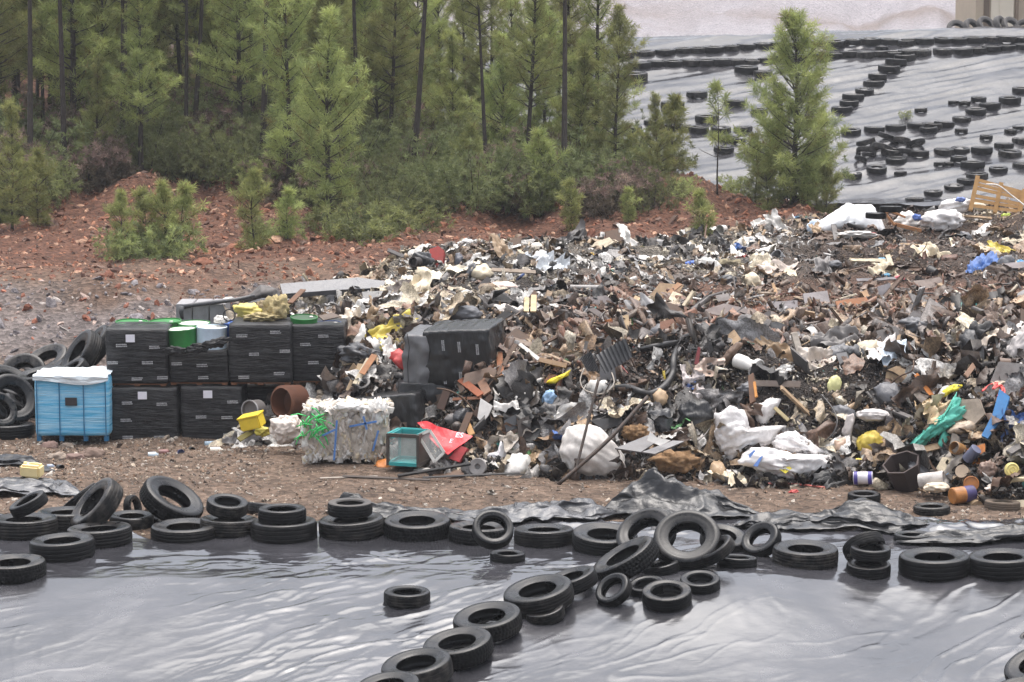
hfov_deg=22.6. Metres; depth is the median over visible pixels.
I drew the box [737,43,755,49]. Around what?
truck tyre
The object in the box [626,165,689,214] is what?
bush
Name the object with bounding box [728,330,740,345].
board
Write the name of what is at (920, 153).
truck tyre
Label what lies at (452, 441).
banner
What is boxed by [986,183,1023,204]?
rope
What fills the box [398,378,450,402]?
bale
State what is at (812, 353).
cloth
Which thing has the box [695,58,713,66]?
truck tyre
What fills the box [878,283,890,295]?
board
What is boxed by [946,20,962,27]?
truck tyre
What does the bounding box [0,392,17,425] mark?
truck tyre
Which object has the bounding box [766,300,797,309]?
board
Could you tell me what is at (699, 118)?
truck tyre
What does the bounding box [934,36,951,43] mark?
truck tyre
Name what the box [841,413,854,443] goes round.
cloth
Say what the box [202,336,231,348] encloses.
film scrap
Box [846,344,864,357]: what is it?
plastic bag
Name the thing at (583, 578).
truck tyre
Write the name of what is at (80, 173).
bush
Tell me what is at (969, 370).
plank
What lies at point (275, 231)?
bush
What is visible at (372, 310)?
rag
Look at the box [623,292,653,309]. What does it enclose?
rag
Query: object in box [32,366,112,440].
wrapped pallet
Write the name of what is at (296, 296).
plank
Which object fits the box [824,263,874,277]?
plank
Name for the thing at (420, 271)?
plastic bag
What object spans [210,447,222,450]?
jug
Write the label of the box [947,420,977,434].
sack
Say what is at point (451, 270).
plastic film
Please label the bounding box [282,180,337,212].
bush
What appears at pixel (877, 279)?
board
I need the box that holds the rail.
[398,462,470,476]
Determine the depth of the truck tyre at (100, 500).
39.84 m
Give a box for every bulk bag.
[559,424,625,477]
[714,406,785,459]
[738,447,831,479]
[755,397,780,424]
[772,430,824,453]
[810,203,884,232]
[919,209,965,230]
[938,198,969,212]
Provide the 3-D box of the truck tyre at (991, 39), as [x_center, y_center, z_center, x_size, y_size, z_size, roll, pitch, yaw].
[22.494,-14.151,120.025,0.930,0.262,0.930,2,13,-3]
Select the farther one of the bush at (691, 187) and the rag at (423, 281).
the bush at (691, 187)
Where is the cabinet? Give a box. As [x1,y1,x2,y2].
[386,427,430,466]
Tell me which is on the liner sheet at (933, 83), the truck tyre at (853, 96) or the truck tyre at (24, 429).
the truck tyre at (853, 96)
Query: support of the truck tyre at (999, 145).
on the liner sheet at (933, 83)
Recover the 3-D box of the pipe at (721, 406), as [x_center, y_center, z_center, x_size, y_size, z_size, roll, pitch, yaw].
[3.691,1.031,45.862,0.137,0.140,0.935,-16,35,1]
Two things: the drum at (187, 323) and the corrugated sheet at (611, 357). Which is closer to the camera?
the corrugated sheet at (611, 357)
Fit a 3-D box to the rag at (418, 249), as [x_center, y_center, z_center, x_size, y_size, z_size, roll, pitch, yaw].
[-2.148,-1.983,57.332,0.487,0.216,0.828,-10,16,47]
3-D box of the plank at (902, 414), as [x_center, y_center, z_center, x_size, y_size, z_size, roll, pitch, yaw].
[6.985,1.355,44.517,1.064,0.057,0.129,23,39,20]
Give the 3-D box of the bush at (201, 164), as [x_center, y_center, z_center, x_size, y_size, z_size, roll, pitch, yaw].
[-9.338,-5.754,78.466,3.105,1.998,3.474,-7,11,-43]
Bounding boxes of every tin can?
[56,464,64,468]
[853,471,872,484]
[917,470,945,488]
[948,485,976,503]
[949,441,966,454]
[955,465,970,478]
[962,444,980,462]
[963,476,978,489]
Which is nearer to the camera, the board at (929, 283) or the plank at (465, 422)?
the plank at (465, 422)
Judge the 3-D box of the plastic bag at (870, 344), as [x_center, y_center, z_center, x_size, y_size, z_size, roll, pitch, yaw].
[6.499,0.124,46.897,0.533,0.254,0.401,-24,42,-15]
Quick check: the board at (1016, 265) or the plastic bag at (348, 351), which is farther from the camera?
the board at (1016, 265)
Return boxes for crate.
[176,294,254,323]
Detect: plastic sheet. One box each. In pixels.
[0,453,54,470]
[0,476,79,494]
[325,492,464,519]
[451,498,616,521]
[487,441,505,458]
[604,467,759,516]
[647,408,672,432]
[732,498,928,532]
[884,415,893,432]
[894,524,1023,542]
[958,433,968,440]
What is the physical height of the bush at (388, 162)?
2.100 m
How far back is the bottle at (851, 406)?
45.02 m
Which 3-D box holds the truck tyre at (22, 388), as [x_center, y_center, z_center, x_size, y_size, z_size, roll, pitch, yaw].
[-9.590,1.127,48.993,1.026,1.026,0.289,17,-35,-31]
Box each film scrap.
[162,346,186,354]
[186,343,208,354]
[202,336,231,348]
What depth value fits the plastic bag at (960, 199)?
66.15 m
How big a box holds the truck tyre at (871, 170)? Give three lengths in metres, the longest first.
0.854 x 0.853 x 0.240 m
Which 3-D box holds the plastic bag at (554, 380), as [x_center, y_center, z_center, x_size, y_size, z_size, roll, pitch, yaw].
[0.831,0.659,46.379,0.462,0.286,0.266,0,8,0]
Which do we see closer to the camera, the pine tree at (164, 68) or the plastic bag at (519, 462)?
the plastic bag at (519, 462)
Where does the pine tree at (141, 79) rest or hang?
on the ground
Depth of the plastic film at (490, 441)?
45.21 m
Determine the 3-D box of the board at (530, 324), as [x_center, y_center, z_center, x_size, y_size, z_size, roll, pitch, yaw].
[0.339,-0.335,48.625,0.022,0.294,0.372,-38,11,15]
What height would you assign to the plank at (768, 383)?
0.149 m
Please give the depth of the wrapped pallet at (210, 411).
48.30 m
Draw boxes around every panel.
[477,398,492,419]
[504,414,516,431]
[517,415,531,437]
[647,432,670,445]
[694,347,700,364]
[836,352,848,363]
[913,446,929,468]
[981,389,1009,439]
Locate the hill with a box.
[230,206,1023,499]
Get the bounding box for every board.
[280,277,384,297]
[318,313,340,320]
[345,363,356,376]
[346,363,362,390]
[353,358,367,384]
[359,354,376,374]
[362,290,391,298]
[432,469,463,478]
[463,367,496,384]
[496,311,513,319]
[506,237,521,245]
[506,328,528,339]
[525,317,532,328]
[529,290,538,306]
[545,317,556,328]
[571,317,590,332]
[583,341,588,351]
[585,295,613,304]
[587,308,608,318]
[592,237,613,249]
[592,417,622,429]
[604,229,622,241]
[615,435,653,452]
[621,315,628,330]
[642,440,683,454]
[650,283,683,296]
[660,319,677,329]
[661,282,682,297]
[665,301,684,311]
[668,291,687,300]
[703,383,712,403]
[716,293,729,301]
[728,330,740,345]
[763,319,771,325]
[764,310,770,317]
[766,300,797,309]
[784,268,796,276]
[790,347,809,372]
[791,327,805,336]
[802,310,815,318]
[803,291,829,302]
[835,297,867,307]
[857,277,895,281]
[862,289,868,296]
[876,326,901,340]
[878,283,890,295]
[885,366,906,382]
[908,292,926,303]
[908,310,920,333]
[913,277,946,288]
[936,457,954,470]
[967,444,984,464]
[990,362,1023,383]
[1002,261,1023,268]
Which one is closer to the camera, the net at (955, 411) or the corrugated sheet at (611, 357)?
the net at (955, 411)
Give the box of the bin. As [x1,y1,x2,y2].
[882,450,920,491]
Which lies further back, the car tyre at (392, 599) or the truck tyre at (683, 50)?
the truck tyre at (683, 50)
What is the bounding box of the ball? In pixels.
[531,242,542,249]
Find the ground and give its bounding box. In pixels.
[0,0,1023,538]
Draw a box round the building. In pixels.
[955,0,1023,27]
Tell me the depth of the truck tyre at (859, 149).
108.19 m
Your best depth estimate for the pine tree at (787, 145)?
75.80 m
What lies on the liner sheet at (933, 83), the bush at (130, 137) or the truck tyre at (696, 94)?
the truck tyre at (696, 94)
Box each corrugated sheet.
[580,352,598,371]
[595,339,632,372]
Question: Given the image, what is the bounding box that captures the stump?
[952,352,960,362]
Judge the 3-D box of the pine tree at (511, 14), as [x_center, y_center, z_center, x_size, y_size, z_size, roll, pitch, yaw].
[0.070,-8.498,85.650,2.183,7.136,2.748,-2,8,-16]
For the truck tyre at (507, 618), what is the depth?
35.33 m
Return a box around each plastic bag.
[214,315,229,324]
[233,303,262,316]
[269,415,301,444]
[337,342,384,362]
[353,324,367,342]
[364,336,380,350]
[374,459,393,466]
[389,348,402,370]
[413,251,434,266]
[415,266,430,276]
[447,253,463,264]
[448,305,482,319]
[452,407,469,422]
[459,238,472,244]
[465,262,476,277]
[471,263,493,279]
[492,281,517,288]
[493,303,521,310]
[504,453,530,475]
[534,249,544,258]
[546,370,569,384]
[586,379,612,396]
[638,255,649,262]
[649,323,659,335]
[652,388,667,405]
[697,257,720,266]
[710,460,726,480]
[718,274,736,284]
[736,381,761,395]
[743,272,761,287]
[748,253,762,261]
[807,219,818,232]
[829,260,841,268]
[829,342,848,357]
[832,404,856,418]
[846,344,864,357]
[856,430,882,450]
[857,340,877,348]
[873,382,899,403]
[894,211,919,230]
[896,316,936,332]
[908,461,929,473]
[912,214,921,220]
[923,482,949,492]
[942,384,962,396]
[955,197,965,201]
[959,329,978,347]
[960,231,971,239]
[963,240,976,245]
[973,202,986,210]
[977,459,997,477]
[984,484,1006,491]
[997,255,1014,264]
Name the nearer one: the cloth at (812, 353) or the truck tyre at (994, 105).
the cloth at (812, 353)
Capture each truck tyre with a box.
[0,364,28,401]
[0,374,34,425]
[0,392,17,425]
[0,421,34,439]
[0,512,57,540]
[0,553,46,584]
[3,353,45,368]
[5,393,34,417]
[17,365,63,389]
[24,343,66,369]
[29,532,94,562]
[37,506,89,531]
[54,351,82,365]
[61,329,102,366]
[64,483,94,505]
[66,521,132,548]
[70,477,122,529]
[93,325,108,365]
[109,510,153,529]
[139,476,203,520]
[150,518,215,543]
[200,515,256,537]
[250,516,316,543]
[318,512,383,540]
[360,671,419,681]
[381,647,452,681]
[383,510,450,541]
[423,626,493,669]
[448,521,504,545]
[453,601,522,642]
[503,574,573,618]
[514,523,572,547]
[546,565,597,594]
[572,522,637,555]
[594,536,658,579]
[613,50,634,58]
[616,508,676,545]
[620,71,647,81]
[629,124,641,132]
[630,61,650,68]
[635,49,655,56]
[644,119,658,126]
[647,60,664,66]
[653,510,720,569]
[655,48,675,55]
[661,59,682,66]
[661,100,683,108]
[673,46,692,53]
[679,124,695,130]
[680,59,698,66]
[686,91,707,97]
[687,46,704,53]
[689,125,708,132]
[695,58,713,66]
[695,114,717,122]
[699,523,743,552]
[703,45,724,52]
[711,58,733,65]
[712,125,730,132]
[714,146,733,153]
[721,135,738,142]
[722,44,740,50]
[725,99,745,106]
[731,58,746,65]
[734,65,757,73]
[734,125,752,132]
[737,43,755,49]
[741,521,781,555]
[745,58,759,64]
[753,42,770,48]
[753,70,772,76]
[757,57,776,62]
[771,41,789,47]
[772,539,838,569]
[824,39,845,47]
[827,51,842,58]
[831,106,852,112]
[839,51,860,57]
[839,99,858,106]
[841,127,860,135]
[842,93,864,100]
[843,38,860,44]
[844,171,861,178]
[854,155,866,161]
[855,87,873,94]
[856,51,874,57]
[856,137,875,145]
[856,146,875,152]
[859,37,880,44]
[862,152,874,156]
[863,80,884,86]
[864,126,884,132]
[865,212,886,218]
[866,164,886,173]
[868,73,886,79]
[871,142,892,149]
[875,50,889,56]
[877,131,894,140]
[878,64,899,72]
[880,38,898,44]
[880,206,901,211]
[881,147,901,155]
[885,58,906,65]
[885,124,905,131]
[886,50,901,57]
[886,156,906,164]
[893,136,910,144]
[894,54,915,60]
[896,148,914,153]
[898,49,918,55]
[898,547,969,582]
[901,38,914,40]
[905,197,923,201]
[907,122,924,129]
[908,150,928,156]
[909,138,925,146]
[913,49,931,55]
[914,37,934,44]
[921,122,942,129]
[924,189,942,196]
[933,48,952,54]
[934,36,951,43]
[934,121,954,127]
[934,147,953,155]
[944,183,963,191]
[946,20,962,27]
[951,37,967,43]
[951,146,969,153]
[952,115,970,122]
[953,48,972,54]
[956,178,974,184]
[960,160,984,168]
[962,35,984,43]
[963,18,976,27]
[965,107,986,114]
[966,172,987,179]
[969,548,1023,581]
[971,47,986,53]
[971,146,992,153]
[976,16,993,26]
[979,102,1000,109]
[982,45,1001,51]
[983,35,999,42]
[989,166,1007,173]
[993,15,1003,26]
[994,142,1013,148]
[996,35,1016,42]
[997,44,1016,50]
[998,148,1021,157]
[999,95,1020,103]
[1001,16,1020,26]
[1002,676,1023,681]
[1004,650,1023,678]
[1012,86,1023,93]
[1012,137,1023,143]
[1012,161,1023,168]
[1014,19,1023,26]
[1014,43,1023,49]
[1016,35,1023,42]
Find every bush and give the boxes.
[0,80,54,140]
[0,92,40,141]
[0,106,93,189]
[0,125,91,181]
[0,129,47,205]
[0,157,65,222]
[0,162,60,219]
[0,171,18,223]
[1,81,107,140]
[1,103,79,145]
[15,137,84,184]
[23,110,143,146]
[23,142,83,204]
[29,151,99,194]
[29,159,83,207]
[33,97,136,151]
[36,134,113,177]
[39,92,183,143]
[43,129,135,192]
[49,92,77,109]
[53,56,211,95]
[57,136,141,192]
[67,119,150,174]
[70,104,162,172]
[83,101,190,172]
[90,226,173,260]
[104,89,166,129]
[107,110,164,169]
[107,218,208,260]
[126,100,189,158]
[131,54,243,106]
[132,133,191,177]
[134,69,193,95]
[144,125,224,185]
[147,79,221,119]
[150,89,227,135]
[156,122,251,181]
[165,102,286,182]
[166,47,289,110]
[166,73,304,141]
[170,144,216,183]
[178,103,269,173]
[181,110,268,167]
[181,120,301,188]
[199,93,339,153]
[218,149,285,189]
[220,104,305,154]
[229,121,352,186]
[230,141,310,201]
[234,79,275,133]
[235,90,380,128]
[236,104,391,188]
[239,217,307,243]
[254,168,332,207]
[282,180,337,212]
[283,113,432,176]
[283,157,367,210]
[290,145,388,206]
[291,192,401,240]
[296,93,487,156]
[318,204,422,245]
[330,116,478,201]
[330,151,426,177]
[333,114,411,172]
[334,90,438,127]
[340,148,444,213]
[345,112,428,145]
[345,167,446,223]
[346,145,443,209]
[346,172,388,197]
[352,118,469,204]
[362,112,478,159]
[371,99,476,136]
[373,154,460,209]
[376,198,455,232]
[383,131,436,176]
[389,154,471,212]
[394,98,495,138]
[395,147,503,213]
[398,147,443,172]
[402,155,496,199]
[420,110,531,144]
[426,137,546,216]
[431,136,568,170]
[446,87,594,138]
[454,151,537,220]
[457,120,505,138]
[458,120,503,146]
[471,126,567,176]
[477,109,550,146]
[482,148,567,219]
[486,153,553,207]
[489,141,571,172]
[500,146,589,212]
[502,113,667,174]
[502,147,596,167]
[513,145,600,209]
[522,124,593,149]
[547,107,677,165]
[556,139,639,207]
[563,162,653,219]
[563,173,643,220]
[565,147,657,203]
[567,122,654,154]
[577,139,664,197]
[585,139,636,166]
[595,131,700,173]
[599,157,671,214]
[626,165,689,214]
[635,133,691,171]
[668,173,703,199]
[718,172,758,200]
[751,144,854,204]
[898,109,912,118]
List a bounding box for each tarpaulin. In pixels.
[241,285,279,301]
[246,298,288,303]
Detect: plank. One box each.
[237,430,254,441]
[288,289,305,303]
[320,475,376,478]
[342,475,429,480]
[387,248,410,259]
[422,472,519,477]
[437,388,451,409]
[452,396,481,400]
[457,377,483,397]
[457,382,464,392]
[458,412,472,433]
[467,423,474,435]
[473,394,492,416]
[477,378,491,395]
[491,268,535,273]
[496,343,517,374]
[496,351,503,375]
[514,337,544,351]
[518,343,538,360]
[524,297,528,312]
[530,295,536,311]
[538,357,566,367]
[542,335,557,344]
[621,450,635,455]
[682,290,695,306]
[691,295,710,308]
[692,379,701,392]
[748,373,755,404]
[753,381,757,397]
[754,380,800,386]
[758,229,765,244]
[773,406,789,421]
[780,385,809,415]
[790,332,801,352]
[809,283,830,300]
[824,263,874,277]
[829,307,842,323]
[830,272,845,284]
[831,224,837,239]
[849,258,886,262]
[883,275,904,297]
[884,443,939,460]
[885,254,894,273]
[885,405,912,418]
[900,268,925,271]
[905,281,916,293]
[911,286,924,309]
[914,373,933,395]
[924,296,938,299]
[933,329,951,352]
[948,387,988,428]
[963,363,974,377]
[964,215,991,219]
[993,500,1023,506]
[1006,440,1023,455]
[1011,308,1019,318]
[1020,308,1023,320]
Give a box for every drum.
[115,318,147,323]
[149,318,181,326]
[168,326,196,347]
[178,320,209,330]
[196,324,226,349]
[222,320,232,336]
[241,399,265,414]
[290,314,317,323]
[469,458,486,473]
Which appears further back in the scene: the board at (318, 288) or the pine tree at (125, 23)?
the pine tree at (125, 23)
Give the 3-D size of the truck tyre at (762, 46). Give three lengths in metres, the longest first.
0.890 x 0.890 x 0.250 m
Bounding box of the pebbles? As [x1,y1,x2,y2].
[0,169,820,420]
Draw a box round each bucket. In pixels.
[444,413,453,425]
[732,353,764,370]
[771,249,784,257]
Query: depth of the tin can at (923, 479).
42.72 m
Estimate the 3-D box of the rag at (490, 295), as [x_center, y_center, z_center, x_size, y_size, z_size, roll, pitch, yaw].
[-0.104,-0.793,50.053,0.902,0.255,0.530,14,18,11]
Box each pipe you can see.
[270,385,308,417]
[409,257,422,266]
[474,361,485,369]
[570,285,598,291]
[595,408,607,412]
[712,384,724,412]
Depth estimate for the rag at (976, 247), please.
58.63 m
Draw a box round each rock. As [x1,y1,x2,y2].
[40,441,57,447]
[48,451,65,459]
[60,442,72,447]
[65,453,84,459]
[79,447,105,457]
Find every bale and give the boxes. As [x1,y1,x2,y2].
[300,396,393,463]
[353,389,427,427]
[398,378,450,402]
[402,318,505,387]
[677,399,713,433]
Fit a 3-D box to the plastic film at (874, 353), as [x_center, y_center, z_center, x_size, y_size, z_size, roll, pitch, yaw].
[6.707,0.113,46.578,0.717,0.410,2.171,0,8,0]
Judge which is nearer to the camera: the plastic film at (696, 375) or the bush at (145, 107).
the plastic film at (696, 375)
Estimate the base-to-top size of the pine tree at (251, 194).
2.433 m
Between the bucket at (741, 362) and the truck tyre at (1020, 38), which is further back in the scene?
the truck tyre at (1020, 38)
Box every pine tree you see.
[0,0,23,40]
[0,0,49,87]
[0,0,81,117]
[0,0,83,125]
[0,6,27,109]
[0,7,26,112]
[0,95,40,230]
[2,62,34,93]
[10,0,120,134]
[19,145,59,226]
[20,0,114,109]
[20,26,80,115]
[27,0,32,155]
[44,0,108,92]
[52,0,130,121]
[53,58,57,107]
[58,0,66,185]
[68,0,145,100]
[74,54,124,166]
[101,188,137,257]
[103,0,185,172]
[110,0,173,96]
[116,0,131,161]
[116,0,181,109]
[118,0,205,70]
[124,0,126,111]
[125,184,161,240]
[142,177,183,255]
[144,0,198,98]
[160,0,218,98]
[160,6,193,88]
[163,179,211,251]
[167,0,205,128]
[182,0,259,109]
[183,0,270,85]
[184,0,293,143]
[193,0,203,119]
[204,0,293,112]
[225,165,276,251]
[242,0,320,109]
[244,0,341,183]
[246,0,314,61]
[258,0,268,163]
[272,185,305,240]
[275,2,377,223]
[278,0,346,92]
[284,0,374,124]
[293,0,351,94]
[313,0,404,68]
[322,0,363,101]
[338,0,411,108]
[341,0,394,108]
[345,0,439,144]
[348,1,409,64]
[348,12,415,144]
[349,0,357,122]
[352,0,360,161]
[379,1,428,106]
[390,0,447,126]
[397,1,456,111]
[407,0,426,194]
[412,24,481,136]
[413,0,467,112]
[430,0,489,120]
[436,0,507,170]
[448,120,485,199]
[454,0,527,117]
[454,6,496,126]
[463,30,533,151]
[486,0,580,169]
[489,0,542,133]
[511,0,577,144]
[512,0,607,118]
[518,125,570,218]
[519,0,616,132]
[522,0,557,97]
[540,39,614,152]
[546,0,645,155]
[548,27,610,133]
[551,0,567,180]
[555,176,586,231]
[582,2,653,167]
[618,185,643,222]
[630,90,681,189]
[649,90,694,173]
[682,186,718,235]
[700,77,736,195]
[731,6,853,204]
[737,130,771,204]
[751,150,781,210]
[754,87,799,202]
[789,101,850,211]
[791,157,819,207]
[813,156,842,214]
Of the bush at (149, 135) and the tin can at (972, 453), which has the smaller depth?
the tin can at (972, 453)
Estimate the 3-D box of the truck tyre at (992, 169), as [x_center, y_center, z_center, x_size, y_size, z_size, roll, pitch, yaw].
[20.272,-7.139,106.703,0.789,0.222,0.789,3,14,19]
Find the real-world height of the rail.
0.196 m
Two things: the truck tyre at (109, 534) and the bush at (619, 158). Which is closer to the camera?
the truck tyre at (109, 534)
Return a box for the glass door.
[421,429,444,462]
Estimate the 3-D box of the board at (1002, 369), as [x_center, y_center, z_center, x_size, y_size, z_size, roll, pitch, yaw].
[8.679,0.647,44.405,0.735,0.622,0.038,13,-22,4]
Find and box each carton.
[429,246,445,266]
[449,446,468,462]
[960,399,985,423]
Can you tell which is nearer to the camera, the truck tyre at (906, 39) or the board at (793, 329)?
the board at (793, 329)
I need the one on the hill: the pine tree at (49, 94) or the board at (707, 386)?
the board at (707, 386)
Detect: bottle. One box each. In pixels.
[148,452,157,455]
[159,449,168,453]
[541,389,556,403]
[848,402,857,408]
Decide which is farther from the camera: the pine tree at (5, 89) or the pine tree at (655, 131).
the pine tree at (5, 89)
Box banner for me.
[417,421,472,454]
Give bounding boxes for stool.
[886,212,921,232]
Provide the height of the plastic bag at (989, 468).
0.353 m
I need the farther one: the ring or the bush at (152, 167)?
the bush at (152, 167)
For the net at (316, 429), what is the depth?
45.31 m
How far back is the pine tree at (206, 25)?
83.37 m
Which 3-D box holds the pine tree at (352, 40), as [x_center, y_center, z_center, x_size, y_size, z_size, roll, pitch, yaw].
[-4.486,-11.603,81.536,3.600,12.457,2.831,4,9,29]
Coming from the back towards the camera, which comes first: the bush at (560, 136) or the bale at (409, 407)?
the bush at (560, 136)
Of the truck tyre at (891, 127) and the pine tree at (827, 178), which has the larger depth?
the truck tyre at (891, 127)
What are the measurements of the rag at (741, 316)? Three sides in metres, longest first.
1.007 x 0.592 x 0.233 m
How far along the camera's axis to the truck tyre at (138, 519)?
40.36 m
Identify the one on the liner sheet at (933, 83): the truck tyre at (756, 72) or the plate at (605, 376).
the truck tyre at (756, 72)
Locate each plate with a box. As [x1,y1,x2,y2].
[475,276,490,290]
[600,365,615,382]
[764,321,790,330]
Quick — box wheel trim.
[355,378,370,389]
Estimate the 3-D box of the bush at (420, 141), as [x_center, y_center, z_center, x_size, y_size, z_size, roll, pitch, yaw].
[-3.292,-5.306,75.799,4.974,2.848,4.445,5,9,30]
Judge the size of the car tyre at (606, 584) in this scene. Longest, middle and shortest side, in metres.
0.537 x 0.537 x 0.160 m
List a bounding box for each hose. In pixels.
[614,333,688,396]
[640,340,677,351]
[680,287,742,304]
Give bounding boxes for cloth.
[254,426,269,436]
[296,295,325,304]
[312,295,334,306]
[316,389,323,399]
[339,306,360,328]
[347,300,421,336]
[352,299,372,311]
[378,336,401,373]
[798,346,835,369]
[836,231,878,238]
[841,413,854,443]
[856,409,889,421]
[914,398,950,424]
[981,323,1007,345]
[991,381,1023,396]
[995,321,1023,346]
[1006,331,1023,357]
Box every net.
[291,408,333,448]
[910,392,966,445]
[938,431,950,446]
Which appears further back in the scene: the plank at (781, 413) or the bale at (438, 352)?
the bale at (438, 352)
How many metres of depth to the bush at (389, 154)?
75.44 m
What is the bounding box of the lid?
[1004,462,1018,474]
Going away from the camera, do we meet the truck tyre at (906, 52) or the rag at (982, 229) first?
the rag at (982, 229)
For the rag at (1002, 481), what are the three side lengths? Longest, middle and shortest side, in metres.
1.134 x 0.673 x 0.232 m
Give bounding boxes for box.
[237,410,265,431]
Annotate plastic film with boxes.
[385,260,481,284]
[413,468,430,470]
[484,435,518,454]
[493,388,519,411]
[523,250,576,273]
[524,365,543,396]
[680,364,704,398]
[693,357,724,377]
[741,259,800,273]
[859,333,895,359]
[878,339,906,365]
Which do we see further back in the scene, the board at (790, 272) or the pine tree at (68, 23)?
the pine tree at (68, 23)
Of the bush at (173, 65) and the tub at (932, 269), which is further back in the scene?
the bush at (173, 65)
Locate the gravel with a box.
[0,426,1023,534]
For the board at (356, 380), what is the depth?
47.28 m
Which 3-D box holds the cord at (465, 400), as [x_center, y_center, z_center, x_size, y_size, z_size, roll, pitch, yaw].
[-0.581,0.943,45.915,1.442,0.600,0.280,-13,-26,-13]
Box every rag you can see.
[222,426,265,444]
[359,262,375,273]
[364,308,419,341]
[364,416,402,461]
[366,295,378,322]
[400,271,431,291]
[408,243,430,256]
[459,252,472,259]
[460,241,481,252]
[485,289,507,297]
[489,233,513,257]
[496,426,541,452]
[523,284,550,292]
[525,445,540,466]
[552,298,566,308]
[554,402,577,424]
[560,218,586,240]
[580,474,600,478]
[586,412,608,431]
[616,223,637,245]
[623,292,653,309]
[682,323,696,334]
[685,224,703,234]
[685,242,714,254]
[705,303,749,315]
[707,467,746,487]
[715,244,749,257]
[731,402,762,427]
[737,314,751,320]
[742,337,762,350]
[748,363,795,384]
[750,218,765,228]
[751,243,777,254]
[754,335,792,361]
[763,208,787,231]
[803,334,814,342]
[808,221,824,232]
[810,324,864,346]
[811,470,852,487]
[812,256,831,275]
[814,231,833,239]
[867,260,913,275]
[910,241,950,257]
[914,393,944,419]
[928,433,964,481]
[946,325,964,334]
[949,357,987,379]
[951,236,970,246]
[955,320,994,348]
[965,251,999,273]
[968,242,989,253]
[971,220,991,234]
[977,470,1020,494]
[978,242,1004,254]
[985,240,1014,252]
[1001,237,1023,244]
[1018,273,1023,279]
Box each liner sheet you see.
[0,513,1023,681]
[379,26,1023,205]
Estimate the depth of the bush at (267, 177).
73.75 m
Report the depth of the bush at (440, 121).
79.95 m
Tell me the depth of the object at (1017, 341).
45.66 m
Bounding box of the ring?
[223,309,235,321]
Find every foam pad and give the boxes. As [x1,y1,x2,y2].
[243,312,282,321]
[256,300,263,308]
[262,294,290,319]
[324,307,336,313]
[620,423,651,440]
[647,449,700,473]
[718,258,744,267]
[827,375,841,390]
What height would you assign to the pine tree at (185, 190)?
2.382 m
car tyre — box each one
[9,490,47,518]
[64,358,88,367]
[123,495,141,509]
[206,493,247,518]
[248,502,267,512]
[258,503,305,524]
[327,498,372,518]
[384,585,429,608]
[472,510,513,549]
[490,549,524,563]
[526,604,564,625]
[595,573,631,606]
[630,575,662,597]
[642,579,691,612]
[644,560,679,575]
[680,570,719,594]
[700,535,734,565]
[716,554,756,568]
[731,138,745,142]
[751,107,767,112]
[842,531,885,560]
[846,559,890,579]
[847,490,880,502]
[850,544,890,562]
[875,45,888,49]
[893,530,928,544]
[894,171,906,175]
[898,40,914,45]
[913,502,950,516]
[914,108,926,111]
[919,126,937,132]
[934,162,944,165]
[945,162,953,165]
[948,100,957,103]
[950,155,966,161]
[955,128,967,132]
[958,100,970,104]
[971,96,986,101]
[980,134,992,139]
[984,499,1020,511]
[1004,128,1016,133]
[1012,126,1023,129]
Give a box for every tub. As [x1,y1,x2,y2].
[716,225,726,233]
[925,265,938,275]
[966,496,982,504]
[999,357,1010,362]
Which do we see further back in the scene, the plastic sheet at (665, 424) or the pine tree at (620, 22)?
the pine tree at (620, 22)
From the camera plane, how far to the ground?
60.44 m
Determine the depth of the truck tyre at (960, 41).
119.43 m
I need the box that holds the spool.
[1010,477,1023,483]
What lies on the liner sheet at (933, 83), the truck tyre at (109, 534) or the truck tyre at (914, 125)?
the truck tyre at (914, 125)
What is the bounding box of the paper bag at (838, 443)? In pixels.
[834,438,845,458]
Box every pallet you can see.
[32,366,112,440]
[106,322,172,385]
[111,382,181,439]
[169,343,229,384]
[180,381,247,438]
[228,317,292,384]
[247,384,294,404]
[292,318,347,383]
[968,175,1023,213]
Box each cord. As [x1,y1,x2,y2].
[437,369,506,412]
[580,368,614,394]
[666,332,681,345]
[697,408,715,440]
[768,483,824,487]
[820,394,837,441]
[884,360,913,410]
[911,240,927,266]
[982,382,1005,396]
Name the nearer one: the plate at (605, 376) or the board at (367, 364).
the plate at (605, 376)
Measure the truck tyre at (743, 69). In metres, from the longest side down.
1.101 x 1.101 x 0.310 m
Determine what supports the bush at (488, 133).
on the ground
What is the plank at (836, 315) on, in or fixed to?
on the hill
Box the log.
[722,342,742,366]
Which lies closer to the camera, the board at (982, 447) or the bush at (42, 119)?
the board at (982, 447)
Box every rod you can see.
[557,396,648,484]
[572,377,599,480]
[597,378,611,409]
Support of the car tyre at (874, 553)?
on the car tyre at (879, 571)
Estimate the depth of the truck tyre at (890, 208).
59.91 m
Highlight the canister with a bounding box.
[20,462,43,478]
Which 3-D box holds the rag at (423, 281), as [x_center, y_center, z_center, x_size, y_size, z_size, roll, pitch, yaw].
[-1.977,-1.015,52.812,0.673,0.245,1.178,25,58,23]

